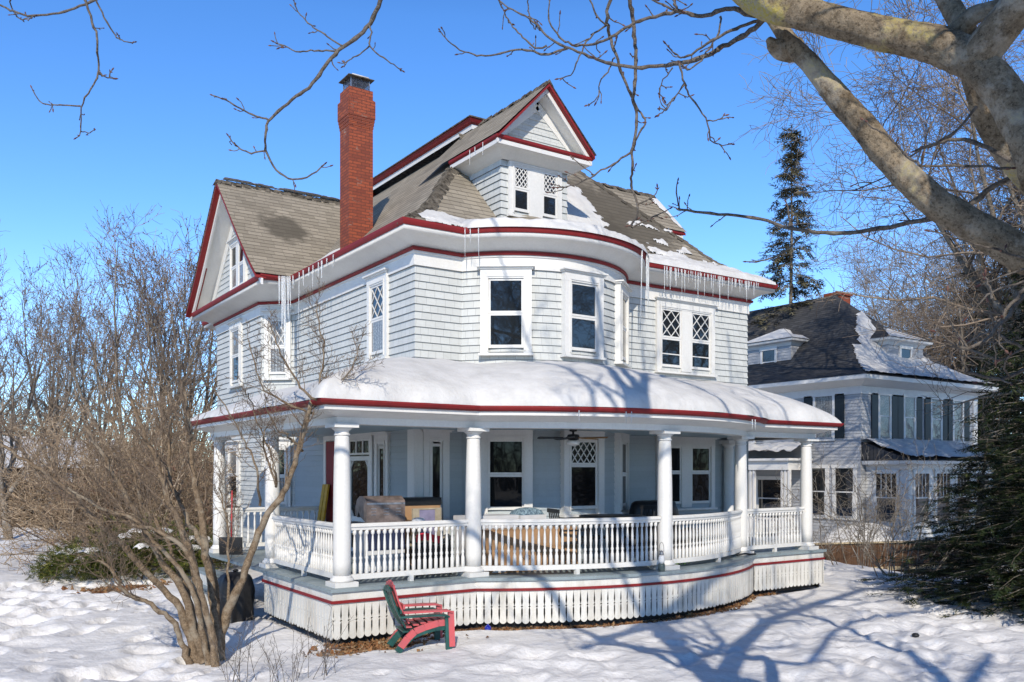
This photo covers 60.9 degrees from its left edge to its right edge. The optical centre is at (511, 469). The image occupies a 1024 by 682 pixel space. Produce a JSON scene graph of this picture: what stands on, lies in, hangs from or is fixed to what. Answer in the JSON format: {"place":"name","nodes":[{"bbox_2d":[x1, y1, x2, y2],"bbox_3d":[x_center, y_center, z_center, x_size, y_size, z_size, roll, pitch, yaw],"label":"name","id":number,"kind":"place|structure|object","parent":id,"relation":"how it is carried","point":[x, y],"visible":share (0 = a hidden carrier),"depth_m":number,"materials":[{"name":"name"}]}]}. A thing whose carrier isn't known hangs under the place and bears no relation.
{"place":"outdoors","nodes":[
{"label":"outdoors","id":0,"kind":"place"},
{"bbox_2d":[0,537,88,543],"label":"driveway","id":1,"kind":"structure","parent":0,"point":[39,540],"depth_m":32.38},
{"bbox_2d":[409,533,451,576],"bbox_3d":[-1.351,1.379,14.345,0.660,0.717,0.411,0,0,-30],"label":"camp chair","id":2,"kind":"object","parent":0,"point":[433,546],"visible":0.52,"depth_m":14.23,"materials":[{"name":"fabric"}]},
{"bbox_2d":[411,517,427,528],"bbox_3d":[-1.529,0.870,14.297,0.294,0.180,0.286,0,0,-13],"label":"white bag","id":3,"kind":"object","parent":2,"relation":"on","point":[418,519],"visible":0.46,"depth_m":14.23,"materials":[{"name":"grey plastic"}]},
{"bbox_2d":[0,521,1023,681],"bbox_3d":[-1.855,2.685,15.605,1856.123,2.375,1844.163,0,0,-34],"label":"snow ground","id":4,"kind":"structure","parent":0,"point":[838,625],"depth_m":12.86,"materials":[{"name":"snow"}]},
{"bbox_2d":[0,389,47,436],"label":"bare bush","id":5,"kind":"object","parent":4,"relation":"on","point":[21,417],"visible":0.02,"depth_m":68.45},
{"bbox_2d":[0,263,78,431],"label":"bare tree","id":6,"kind":"object","parent":4,"relation":"on","point":[9,402],"visible":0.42,"depth_m":40.56,"materials":[{"name":"brown plant"}]},
{"bbox_2d":[0,418,114,527],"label":"bush","id":7,"kind":"object","parent":4,"relation":"on","point":[27,516],"visible":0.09,"depth_m":38.91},
{"bbox_2d":[1,390,121,439],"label":"bare bush","id":8,"kind":"object","parent":4,"relation":"on","point":[37,418],"depth_m":70.95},
{"bbox_2d":[2,436,122,488],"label":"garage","id":9,"kind":"structure","parent":4,"relation":"on","point":[19,452],"depth_m":59.01,"materials":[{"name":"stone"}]},
{"bbox_2d":[0,220,140,538],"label":"bare tree","id":10,"kind":"object","parent":4,"relation":"on","point":[29,408],"visible":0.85,"depth_m":33.95,"materials":[{"name":"brown plant"}]},
{"bbox_2d":[2,381,149,446],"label":"bare bush","id":11,"kind":"object","parent":4,"relation":"on","point":[44,420],"visible":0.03,"depth_m":66.12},
{"bbox_2d":[0,240,152,526],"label":"bare tree","id":12,"kind":"object","parent":4,"relation":"on","point":[58,380],"visible":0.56,"depth_m":37.67,"materials":[{"name":"brown plant"}]},
{"bbox_2d":[22,537,150,582],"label":"yew bush","id":13,"kind":"object","parent":4,"relation":"on","point":[42,571],"visible":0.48,"depth_m":20.05,"materials":[{"name":"green plant"}]},
{"bbox_2d":[0,361,213,538],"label":"bare bush","id":14,"kind":"object","parent":4,"relation":"on","point":[148,408],"visible":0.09,"depth_m":30.01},
{"bbox_2d":[0,393,213,556],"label":"bare bush","id":15,"kind":"object","parent":4,"relation":"on","point":[2,470],"visible":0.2,"depth_m":24.89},
{"bbox_2d":[0,336,216,539],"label":"bare bush","id":16,"kind":"object","parent":4,"relation":"on","point":[181,438],"visible":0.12,"depth_m":29.52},
{"bbox_2d":[41,274,177,470],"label":"bare tree","id":17,"kind":"object","parent":4,"relation":"on","point":[95,375],"visible":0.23,"depth_m":43.92,"materials":[{"name":"brown plant"}]},
{"bbox_2d":[61,579,172,593],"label":"leaf litter","id":18,"kind":"object","parent":4,"relation":"on","point":[101,590],"visible":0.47,"depth_m":18.75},
{"bbox_2d":[23,463,210,561],"bbox_3d":[-11.286,1.450,24.604,5.418,3.620,4.867,0,0,-3],"label":"bare bush","id":19,"kind":"object","parent":4,"relation":"on","point":[89,517],"visible":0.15,"depth_m":24.28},
{"bbox_2d":[20,440,214,563],"bbox_3d":[-9.197,1.273,26.049,8.201,4.833,8.396,0,0,27],"label":"bare bush","id":20,"kind":"object","parent":4,"relation":"on","point":[174,469],"visible":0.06,"depth_m":24.51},
{"bbox_2d":[22,203,216,459],"bbox_3d":[-14.145,-3.779,33.859,8.885,13.262,7.722,0,0,39],"label":"bare tree","id":21,"kind":"object","parent":4,"relation":"on","point":[128,361],"visible":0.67,"depth_m":33.48,"materials":[{"name":"grey plant"}]},
{"bbox_2d":[0,347,243,574],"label":"bare bush","id":22,"kind":"object","parent":4,"relation":"on","point":[41,510],"visible":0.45,"depth_m":23.16,"materials":[{"name":"plant"}]},
{"bbox_2d":[13,432,234,566],"bbox_3d":[-8.978,1.123,24.238,6.388,4.751,7.112,0,0,-5],"label":"bare bush","id":23,"kind":"object","parent":4,"relation":"on","point":[140,509],"visible":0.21,"depth_m":23.01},
{"bbox_2d":[48,512,220,585],"bbox_3d":[-8.694,1.821,20.266,2.752,1.816,3.884,0,0,23],"label":"yew bush","id":24,"kind":"object","parent":4,"relation":"on","point":[182,564],"visible":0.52,"depth_m":19.93,"materials":[{"name":"green plant"}]},
{"bbox_2d":[55,434,213,541],"bbox_3d":[-10.505,1.001,31.442,9.950,5.728,9.720,0,0,31],"label":"bare bush","id":25,"kind":"object","parent":4,"relation":"on","point":[161,495],"depth_m":29.88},
{"bbox_2d":[92,210,216,463],"bbox_3d":[-14.200,-3.892,36.193,8.461,13.678,6.533,0,0,16],"label":"bare tree","id":26,"kind":"object","parent":4,"relation":"on","point":[184,330],"visible":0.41,"depth_m":36.32,"materials":[{"name":"grey plant"}]},
{"bbox_2d":[98,229,216,458],"bbox_3d":[-14.669,-3.689,39.364,6.333,13.259,8.202,0,0,3],"label":"bare tree","id":27,"kind":"object","parent":4,"relation":"on","point":[164,322],"visible":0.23,"depth_m":37.83,"materials":[{"name":"brown plant"}]},
{"bbox_2d":[145,525,234,572],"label":"yew bush","id":28,"kind":"object","parent":4,"relation":"on","point":[210,539],"visible":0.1,"depth_m":22.35,"materials":[{"name":"green plant"}]},
{"bbox_2d":[0,276,384,666],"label":"lilac tree","id":29,"kind":"object","parent":4,"relation":"on","point":[199,649],"visible":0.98,"depth_m":12.07,"materials":[{"name":"brown plant"}]},
{"bbox_2d":[194,608,263,681],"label":"twig shrub","id":30,"kind":"object","parent":4,"relation":"on","point":[240,641],"visible":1,"depth_m":10.20,"materials":[{"name":"plant"}]},
{"bbox_2d":[218,569,254,622],"bbox_3d":[-4.795,2.170,15.104,0.667,0.910,0.698,0,0,-34],"label":"covered grill","id":31,"kind":"object","parent":4,"relation":"on","point":[242,609],"visible":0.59,"depth_m":14.87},
{"bbox_2d":[241,622,315,681],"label":"twig shrub","id":32,"kind":"object","parent":4,"relation":"on","point":[292,666],"visible":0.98,"depth_m":10.27,"materials":[{"name":"plant"}]},
{"bbox_2d":[291,604,354,679],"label":"twig shrub","id":33,"kind":"object","parent":4,"relation":"on","point":[324,662],"visible":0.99,"depth_m":10.61,"materials":[{"name":"plant"}]},
{"bbox_2d":[382,584,451,652],"bbox_3d":[-1.367,2.103,12.455,0.896,0.929,0.715,2,-1,-20],"label":"adirondack chair","id":34,"kind":"object","parent":4,"relation":"on","point":[395,610],"visible":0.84,"depth_m":12.29,"materials":[{"name":"green wood"}]},
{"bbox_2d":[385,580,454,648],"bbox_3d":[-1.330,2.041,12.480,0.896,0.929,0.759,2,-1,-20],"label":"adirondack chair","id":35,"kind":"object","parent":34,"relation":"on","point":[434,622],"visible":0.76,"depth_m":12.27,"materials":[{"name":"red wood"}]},
{"bbox_2d":[0,368,999,471],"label":"distant wood","id":36,"kind":"object","parent":4,"relation":"on","point":[2,403],"visible":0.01,"depth_m":70.37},
{"bbox_2d":[0,0,1023,385],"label":"maple tree","id":37,"kind":"object","parent":4,"relation":"on","point":[966,48],"visible":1,"depth_m":4.67,"materials":[{"name":"brown plant"}]},
{"bbox_2d":[185,73,843,643],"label":"victorian house","id":38,"kind":"structure","parent":4,"relation":"on","point":[493,291],"depth_m":16.66,"materials":[{"name":"paint"}]},
{"bbox_2d":[219,482,242,554],"bbox_3d":[-5.692,0.980,17.705,0.480,1.480,0.181,0,0,1],"label":"snow shovel","id":39,"kind":"object","parent":38,"relation":"on","point":[238,541],"visible":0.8,"depth_m":17.62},
{"bbox_2d":[225,440,240,505],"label":"window","id":40,"kind":"structure","parent":38,"relation":"in","point":[236,469],"depth_m":22.85,"materials":[{"name":"white paint"}]},
{"bbox_2d":[226,317,242,388],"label":"window","id":41,"kind":"structure","parent":38,"relation":"in","point":[235,348],"depth_m":22.78,"materials":[{"name":"white paint"}]},
{"bbox_2d":[226,235,247,290],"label":"window","id":42,"kind":"structure","parent":38,"relation":"in","point":[238,265],"depth_m":22.51,"materials":[{"name":"white paint"}]},
{"bbox_2d":[260,309,292,380],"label":"window","id":43,"kind":"structure","parent":38,"relation":"in","point":[280,340],"depth_m":21.09,"materials":[{"name":"white paint"}]},
{"bbox_2d":[260,438,292,506],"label":"window","id":44,"kind":"structure","parent":38,"relation":"in","point":[287,500],"depth_m":21.05,"materials":[{"name":"white paint"}]},
{"bbox_2d":[323,436,334,536],"bbox_3d":[-3.831,0.470,18.926,0.064,2.500,1.264,0,0,-34],"label":"front door","id":45,"kind":"structure","parent":38,"relation":"in","point":[328,447],"depth_m":19.17,"materials":[{"name":"white paint"}]},
{"bbox_2d":[349,433,373,550],"bbox_3d":[-3.125,0.470,17.883,0.064,2.500,1.264,0,0,-34],"label":"screen door","id":46,"kind":"structure","parent":38,"relation":"in","point":[361,449],"depth_m":17.86,"materials":[{"name":"white paint"}]},
{"bbox_2d":[362,267,389,363],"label":"window","id":47,"kind":"structure","parent":38,"relation":"in","point":[377,282],"depth_m":17.13,"materials":[{"name":"white paint"}]},
{"bbox_2d":[369,431,390,495],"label":"window","id":48,"kind":"structure","parent":38,"relation":"in","point":[382,459],"depth_m":16.99,"materials":[{"name":"white paint"}]},
{"bbox_2d":[351,495,411,572],"bbox_3d":[-2.181,1.080,14.405,1.280,1.300,0.497,0,0,-32],"label":"gas grill","id":49,"kind":"object","parent":38,"relation":"on","point":[372,509],"visible":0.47,"depth_m":14.21,"materials":[{"name":"grey metal"}]},
{"bbox_2d":[387,497,440,570],"bbox_3d":[-1.830,1.110,15.402,1.080,1.240,0.450,0,0,-34],"label":"storage chest","id":50,"kind":"object","parent":38,"relation":"on","point":[421,502],"visible":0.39,"depth_m":15.23,"materials":[{"name":"wood"}]},
{"bbox_2d":[405,508,441,568],"bbox_3d":[-1.580,1.193,14.868,0.580,1.096,0.482,0,0,-40],"label":"cardboard box","id":51,"kind":"object","parent":38,"relation":"on","point":[429,514],"visible":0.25,"depth_m":14.70,"materials":[{"name":"brown cardboard"}]},
{"bbox_2d":[420,429,453,534],"bbox_3d":[-1.390,0.318,16.127,0.660,2.155,0.153,0,0,-34],"label":"window","id":52,"kind":"structure","parent":38,"relation":"in","point":[436,442],"depth_m":16.17,"materials":[{"name":"white paint"}]},
{"bbox_2d":[453,514,518,566],"bbox_3d":[-0.457,1.265,15.390,1.030,0.930,0.530,0,0,-34],"label":"deck box","id":53,"kind":"object","parent":38,"relation":"on","point":[491,516],"visible":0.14,"depth_m":15.22,"materials":[{"name":"grey plastic"}]},
{"bbox_2d":[510,507,545,518],"bbox_3d":[0.267,0.804,15.820,0.600,0.251,0.400,0,0,-38],"label":"cushion pile","id":54,"kind":"object","parent":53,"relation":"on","point":[528,513],"visible":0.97,"depth_m":15.67,"materials":[{"name":"blue fabric"}]},
{"bbox_2d":[477,264,534,355],"bbox_3d":[-0.112,-2.972,16.277,1.080,1.675,0.223,0,0,2],"label":"window","id":55,"kind":"structure","parent":38,"relation":"in","point":[505,290],"depth_m":16.27,"materials":[{"name":"white paint"}]},
{"bbox_2d":[480,430,532,513],"bbox_3d":[-0.112,0.048,16.277,1.120,1.695,0.223,0,0,2],"label":"window","id":56,"kind":"structure","parent":38,"relation":"in","point":[506,455],"depth_m":16.27,"materials":[{"name":"white paint"}]},
{"bbox_2d":[506,160,561,218],"bbox_3d":[0.500,-5.732,17.955,1.460,1.215,0.145,0,0,-34],"label":"window","id":57,"kind":"structure","parent":38,"relation":"in","point":[528,185],"depth_m":17.92,"materials":[{"name":"white paint"}]},
{"bbox_2d":[487,561,581,573],"bbox_3d":[0.267,1.681,15.105,2.000,0.098,0.483,0,0,-33],"label":"flat carton","id":58,"kind":"object","parent":38,"relation":"on","point":[495,572],"visible":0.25,"depth_m":14.69,"materials":[{"name":"brown cardboard"}]},
{"bbox_2d":[481,525,576,564],"bbox_3d":[0.228,1.319,15.199,1.980,0.622,0.384,0,0,-33],"label":"cardboard box","id":59,"kind":"object","parent":58,"relation":"on","point":[511,533],"visible":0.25,"depth_m":14.97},
{"bbox_2d":[547,508,589,563],"bbox_3d":[1.000,1.212,15.605,0.590,1.035,0.580,0,0,-19],"label":"patio chair","id":60,"kind":"object","parent":38,"relation":"on","point":[551,512],"visible":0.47,"depth_m":15.43,"materials":[{"name":"grey metal"}]},
{"bbox_2d":[537,429,607,445],"bbox_3d":[1.109,-0.585,15.825,1.268,0.310,1.255,0,0,-34],"label":"ceiling fan","id":61,"kind":"object","parent":38,"relation":"hanging from","point":[573,438],"visible":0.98,"depth_m":15.70,"materials":[{"name":"grey metal"}]},
{"bbox_2d":[559,430,606,517],"bbox_3d":[1.375,0.048,16.721,1.120,1.695,0.223,0,0,-35],"label":"window","id":62,"kind":"structure","parent":38,"relation":"in","point":[582,467],"depth_m":16.71,"materials":[{"name":"white paint"}]},
{"bbox_2d":[559,267,608,360],"bbox_3d":[1.375,-2.972,16.721,1.080,1.675,0.223,0,0,-35],"label":"window","id":63,"kind":"structure","parent":38,"relation":"in","point":[582,296],"depth_m":16.70,"materials":[{"name":"white paint"}]},
{"bbox_2d":[581,524,613,557],"bbox_3d":[1.553,1.212,16.745,0.580,1.035,0.590,0,0,-29],"label":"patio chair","id":64,"kind":"object","parent":38,"relation":"on","point":[593,537],"visible":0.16,"depth_m":16.62,"materials":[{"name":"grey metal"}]},
{"bbox_2d":[579,514,645,562],"bbox_3d":[1.843,1.283,16.042,1.220,0.897,1.220,0,0,-42],"label":"patio table","id":65,"kind":"object","parent":38,"relation":"on","point":[605,515],"visible":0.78,"depth_m":15.95,"materials":[{"name":"grey metal"}]},
{"bbox_2d":[613,433,629,513],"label":"window","id":66,"kind":"structure","parent":38,"relation":"in","point":[622,440],"depth_m":17.59,"materials":[{"name":"white paint"}]},
{"bbox_2d":[614,279,632,368],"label":"window","id":67,"kind":"structure","parent":38,"relation":"in","point":[622,289],"depth_m":17.59,"materials":[{"name":"white paint"}]},
{"bbox_2d":[621,505,656,560],"bbox_3d":[2.509,1.212,16.743,0.590,1.035,0.580,0,0,-44],"label":"patio chair","id":68,"kind":"object","parent":38,"relation":"on","point":[645,507],"visible":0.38,"depth_m":16.85,"materials":[{"name":"grey metal"}]},
{"bbox_2d":[628,500,678,555],"bbox_3d":[2.911,1.185,17.865,1.354,1.110,0.816,0,0,-34],"label":"covered heater","id":69,"kind":"object","parent":38,"relation":"on","point":[635,508],"visible":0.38,"depth_m":17.49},
{"bbox_2d":[658,543,664,570],"bbox_3d":[2.551,1.478,14.854,0.120,0.494,0.120,0,0,-34],"label":"oil lantern","id":70,"kind":"object","parent":38,"relation":"on","point":[661,561],"visible":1,"depth_m":14.81,"materials":[{"name":"clear glass"}]},
{"bbox_2d":[653,436,717,510],"bbox_3d":[3.967,0.078,19.754,1.960,1.675,0.153,0,0,-34],"label":"window","id":71,"kind":"structure","parent":38,"relation":"in","point":[693,458],"depth_m":19.84,"materials":[{"name":"white paint"}]},
{"bbox_2d":[654,296,718,377],"bbox_3d":[3.967,-2.992,19.754,1.960,1.675,0.153,0,0,-34],"label":"window","id":72,"kind":"structure","parent":38,"relation":"in","point":[685,329],"depth_m":19.71,"materials":[{"name":"white paint"}]},
{"bbox_2d":[295,592,780,657],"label":"leaf litter","id":73,"kind":"object","parent":4,"relation":"on","point":[379,644],"visible":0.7,"depth_m":13.26,"materials":[{"name":"plant"}]},
{"bbox_2d":[748,125,829,381],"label":"spruce tree","id":74,"kind":"object","parent":4,"relation":"on","point":[787,257],"visible":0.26,"depth_m":43.96,"materials":[{"name":"green plant"}]},
{"bbox_2d":[751,483,856,559],"bbox_3d":[9.584,2.119,29.172,3.941,3.370,4.416,0,0,12],"label":"bare shrub","id":75,"kind":"object","parent":4,"relation":"on","point":[825,544],"visible":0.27,"depth_m":28.39,"materials":[{"name":"brown plant"}]},
{"bbox_2d":[820,523,906,541],"bbox_3d":[13.370,2.952,32.481,7.261,1.973,3.237,0,0,-34],"label":"snow mound","id":76,"kind":"object","parent":4,"relation":"on","point":[879,534],"visible":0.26,"depth_m":31.66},
{"bbox_2d":[775,438,959,569],"bbox_3d":[9.642,1.051,23.714,5.078,3.875,4.532,0,0,-17],"label":"bare shrub","id":77,"kind":"object","parent":4,"relation":"on","point":[869,533],"visible":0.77,"depth_m":23.75,"materials":[{"name":"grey plant"}]},
{"bbox_2d":[747,291,998,542],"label":"neighbour house","id":78,"kind":"structure","parent":4,"relation":"on","point":[859,389],"depth_m":37.81,"materials":[{"name":"white paint"}]},
{"bbox_2d":[759,346,777,363],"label":"window","id":79,"kind":"structure","parent":78,"relation":"in","point":[767,354],"depth_m":41.19,"materials":[{"name":"white paint"}]},
{"bbox_2d":[756,476,780,519],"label":"window","id":80,"kind":"structure","parent":78,"relation":"in","point":[766,488],"depth_m":39.83,"materials":[{"name":"glass"}]},
{"bbox_2d":[812,464,828,518],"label":"window","id":81,"kind":"structure","parent":78,"relation":"in","point":[821,490],"depth_m":37.52,"materials":[{"name":"white paint"}]},
{"bbox_2d":[804,392,843,440],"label":"window","id":82,"kind":"structure","parent":78,"relation":"in","point":[832,403],"depth_m":37.07,"materials":[{"name":"white paint"}]},
{"bbox_2d":[831,464,857,519],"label":"window","id":83,"kind":"structure","parent":78,"relation":"in","point":[842,468],"depth_m":36.55,"materials":[{"name":"glass"}]},
{"bbox_2d":[871,391,897,439],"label":"window","id":84,"kind":"structure","parent":78,"relation":"in","point":[884,406],"depth_m":36.84,"materials":[{"name":"glass"}]},
{"bbox_2d":[872,470,899,525],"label":"window","id":85,"kind":"structure","parent":78,"relation":"in","point":[877,487],"depth_m":35.37,"materials":[{"name":"glass"}]},
{"bbox_2d":[899,345,912,357],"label":"window","id":86,"kind":"structure","parent":78,"relation":"in","point":[905,351],"depth_m":39.61,"materials":[{"name":"white paint"}]},
{"bbox_2d":[898,393,922,439],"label":"window","id":87,"kind":"structure","parent":78,"relation":"in","point":[910,421],"depth_m":37.93,"materials":[{"name":"glass"}]},
{"bbox_2d":[912,470,931,525],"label":"window","id":88,"kind":"structure","parent":78,"relation":"in","point":[924,479],"depth_m":34.99,"materials":[{"name":"white paint"}]},
{"bbox_2d":[925,396,948,440],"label":"window","id":89,"kind":"structure","parent":78,"relation":"in","point":[941,430],"depth_m":39.03,"materials":[{"name":"glass"}]},
{"bbox_2d":[934,470,952,524],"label":"window","id":90,"kind":"structure","parent":78,"relation":"in","point":[937,473],"depth_m":35.86,"materials":[{"name":"white paint"}]},
{"bbox_2d":[948,397,969,442],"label":"window","id":91,"kind":"structure","parent":78,"relation":"in","point":[953,434],"depth_m":40.09,"materials":[{"name":"white paint"}]},
{"bbox_2d":[955,470,971,519],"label":"window","id":92,"kind":"structure","parent":78,"relation":"in","point":[956,478],"depth_m":36.65,"materials":[{"name":"glass"}]},
{"bbox_2d":[974,470,990,510],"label":"window","id":93,"kind":"structure","parent":78,"relation":"in","point":[977,470],"depth_m":37.63,"materials":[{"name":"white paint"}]},
{"bbox_2d":[787,265,959,364],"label":"bare tree","id":94,"kind":"object","parent":4,"relation":"on","point":[898,315],"visible":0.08,"depth_m":47.19,"materials":[{"name":"brown plant"}]},
{"bbox_2d":[733,0,1023,457],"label":"bare tree","id":95,"kind":"object","parent":4,"relation":"on","point":[996,303],"visible":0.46,"depth_m":28.80,"materials":[{"name":"brown plant"}]},
{"bbox_2d":[771,537,994,575],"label":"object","id":96,"kind":"structure","parent":4,"relation":"on","point":[849,554],"depth_m":29.74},
{"bbox_2d":[789,442,1010,579],"bbox_3d":[9.529,1.058,21.105,4.637,3.538,4.138,0,0,37],"label":"bare shrub","id":97,"kind":"object","parent":4,"relation":"on","point":[897,500],"visible":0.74,"depth_m":21.10,"materials":[{"name":"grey plant"}]},
{"bbox_2d":[793,146,1020,418],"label":"bare tree","id":98,"kind":"object","parent":4,"relation":"on","point":[931,269],"visible":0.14,"depth_m":59.30,"materials":[{"name":"brown plant"}]},
{"bbox_2d":[845,268,994,373],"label":"bare tree","id":99,"kind":"object","parent":4,"relation":"on","point":[895,304],"visible":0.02,"depth_m":57.09,"materials":[{"name":"brown plant"}]},
{"bbox_2d":[822,224,1022,442],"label":"bare tree","id":100,"kind":"object","parent":4,"relation":"on","point":[971,368],"visible":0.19,"depth_m":52.13,"materials":[{"name":"brown plant"}]},
{"bbox_2d":[847,0,1023,315],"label":"bare tree","id":101,"kind":"object","parent":4,"relation":"on","point":[1019,206],"visible":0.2,"depth_m":27.05,"materials":[{"name":"brown plant"}]},
{"bbox_2d":[856,435,1023,608],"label":"hemlock tree","id":102,"kind":"object","parent":4,"relation":"on","point":[954,545],"visible":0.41,"depth_m":16.96,"materials":[{"name":"green plant"}]},
{"bbox_2d":[899,414,1023,623],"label":"hemlock tree","id":103,"kind":"object","parent":4,"relation":"on","point":[1012,525],"visible":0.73,"depth_m":15.45,"materials":[{"name":"green plant"}]},
{"bbox_2d":[922,273,1023,587],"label":"hemlock tree","id":104,"kind":"object","parent":4,"relation":"on","point":[1009,401],"visible":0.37,"depth_m":25.57,"materials":[{"name":"green plant"}]},
{"bbox_2d":[927,267,1023,507],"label":"tree","id":105,"kind":"object","parent":4,"relation":"on","point":[973,335],"visible":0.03,"depth_m":53.94,"materials":[{"name":"plant"}]},
{"bbox_2d":[956,281,1023,535],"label":"hemlock tree","id":106,"kind":"object","parent":4,"relation":"on","point":[1018,396],"visible":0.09,"depth_m":47.16,"materials":[{"name":"plant"}]},
{"bbox_2d":[0,0,1023,456],"label":"sky","id":107,"kind":"structure","parent":0,"point":[160,136],"materials":[{"name":"blue"}]},
{"bbox_2d":[677,527,704,554],"bbox_3d":[3.666,1.460,17.893,0.812,0.560,0.537,0,0,-34],"label":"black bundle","id":108,"kind":"object","parent":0,"point":[688,538],"visible":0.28,"depth_m":17.71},
{"bbox_2d":[737,553,755,555],"bbox_3d":[4.744,1.696,17.555,0.606,0.068,0.068,0,0,-39],"label":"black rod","id":109,"kind":"object","parent":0,"point":[746,554],"visible":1,"depth_m":17.51,"materials":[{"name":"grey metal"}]},
{"bbox_3d":[-4.228,1.471,19.141,0.340,0.519,0.540,0,0,-34],"label":"storage box","id":110,"kind":"object","parent":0,"visible":0},
{"bbox_2d":[317,484,324,520],"bbox_3d":[-4.211,0.775,19.242,0.043,0.920,0.180,10,-5,-30],"label":"yellow plank","id":111,"kind":"object","parent":110,"relation":"on","point":[321,504],"visible":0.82,"depth_m":19.22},
{"bbox_2d":[320,484,329,520],"bbox_3d":[-4.101,0.772,19.065,0.043,0.920,0.180,9,-5,-30],"label":"yellow plank","id":112,"kind":"object","parent":110,"relation":"on","point":[325,500],"visible":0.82,"depth_m":19.02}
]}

